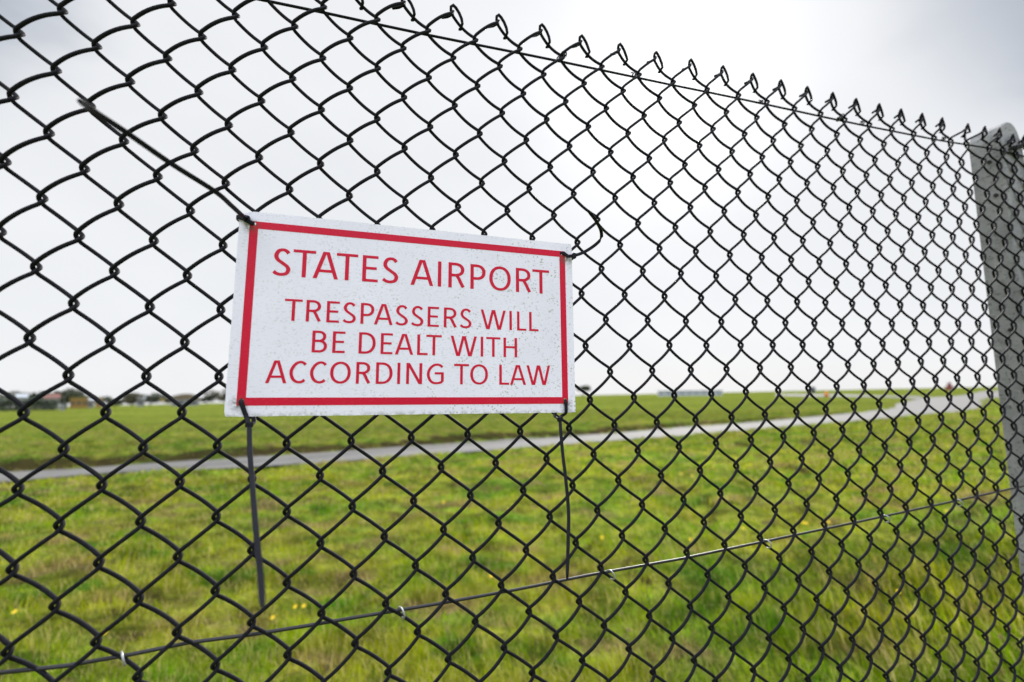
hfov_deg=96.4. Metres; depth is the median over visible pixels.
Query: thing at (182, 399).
hangar
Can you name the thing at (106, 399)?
tree
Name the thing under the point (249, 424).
cable tie
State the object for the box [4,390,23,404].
tree
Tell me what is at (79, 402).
site cabin
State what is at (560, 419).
cable tie
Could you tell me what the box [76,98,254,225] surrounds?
cable tie
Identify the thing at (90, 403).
house
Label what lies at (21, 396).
house
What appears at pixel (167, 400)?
tree
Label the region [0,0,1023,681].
chain link fence
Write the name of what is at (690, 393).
terminal building
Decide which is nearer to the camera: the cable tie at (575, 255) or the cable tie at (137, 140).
the cable tie at (137, 140)
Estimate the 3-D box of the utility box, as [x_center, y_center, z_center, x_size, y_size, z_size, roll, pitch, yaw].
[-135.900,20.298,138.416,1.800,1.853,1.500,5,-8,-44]
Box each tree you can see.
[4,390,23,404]
[24,387,85,408]
[27,391,69,407]
[84,395,109,404]
[103,396,124,405]
[122,392,143,406]
[141,392,165,405]
[161,395,174,403]
[199,393,216,404]
[203,388,225,401]
[576,385,590,396]
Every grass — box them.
[0,407,956,482]
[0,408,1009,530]
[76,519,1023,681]
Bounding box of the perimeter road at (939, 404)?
[0,390,998,481]
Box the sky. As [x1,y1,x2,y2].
[0,0,1023,407]
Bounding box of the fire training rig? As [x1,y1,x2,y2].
[945,383,953,389]
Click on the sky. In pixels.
(961, 62)
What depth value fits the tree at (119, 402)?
232.81 m
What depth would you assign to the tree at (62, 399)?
207.77 m
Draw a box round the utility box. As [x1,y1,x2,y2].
[58,405,66,410]
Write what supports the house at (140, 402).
on the ground at (152, 415)
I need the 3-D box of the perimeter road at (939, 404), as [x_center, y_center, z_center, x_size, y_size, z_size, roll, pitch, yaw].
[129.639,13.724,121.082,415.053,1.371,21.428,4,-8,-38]
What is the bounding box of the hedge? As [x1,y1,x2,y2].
[0,399,58,410]
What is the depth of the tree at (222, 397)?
249.41 m
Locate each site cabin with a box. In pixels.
[69,397,88,408]
[95,398,102,407]
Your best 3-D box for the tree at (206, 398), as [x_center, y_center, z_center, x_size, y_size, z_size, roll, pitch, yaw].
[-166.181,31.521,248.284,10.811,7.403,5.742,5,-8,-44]
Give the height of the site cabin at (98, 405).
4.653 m
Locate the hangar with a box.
[171,394,199,405]
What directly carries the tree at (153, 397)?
on the ground at (152, 415)
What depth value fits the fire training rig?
205.08 m
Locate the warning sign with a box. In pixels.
[224,212,575,416]
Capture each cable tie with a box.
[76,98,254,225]
[238,399,264,607]
[553,399,569,579]
[560,210,602,259]
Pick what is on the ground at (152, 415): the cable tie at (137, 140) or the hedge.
the hedge
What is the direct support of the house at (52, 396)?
on the ground at (152, 415)
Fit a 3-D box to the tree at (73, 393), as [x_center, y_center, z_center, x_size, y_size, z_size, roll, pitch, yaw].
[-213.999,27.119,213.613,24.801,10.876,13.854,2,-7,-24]
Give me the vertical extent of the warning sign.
0.227 m
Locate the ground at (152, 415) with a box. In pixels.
[0,387,1023,681]
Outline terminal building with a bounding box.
[657,390,722,395]
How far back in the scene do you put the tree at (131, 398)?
226.38 m
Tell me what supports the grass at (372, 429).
on the ground at (152, 415)
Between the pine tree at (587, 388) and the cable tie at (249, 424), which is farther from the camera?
the pine tree at (587, 388)
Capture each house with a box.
[15,394,27,406]
[43,394,60,408]
[88,398,93,407]
[137,397,145,406]

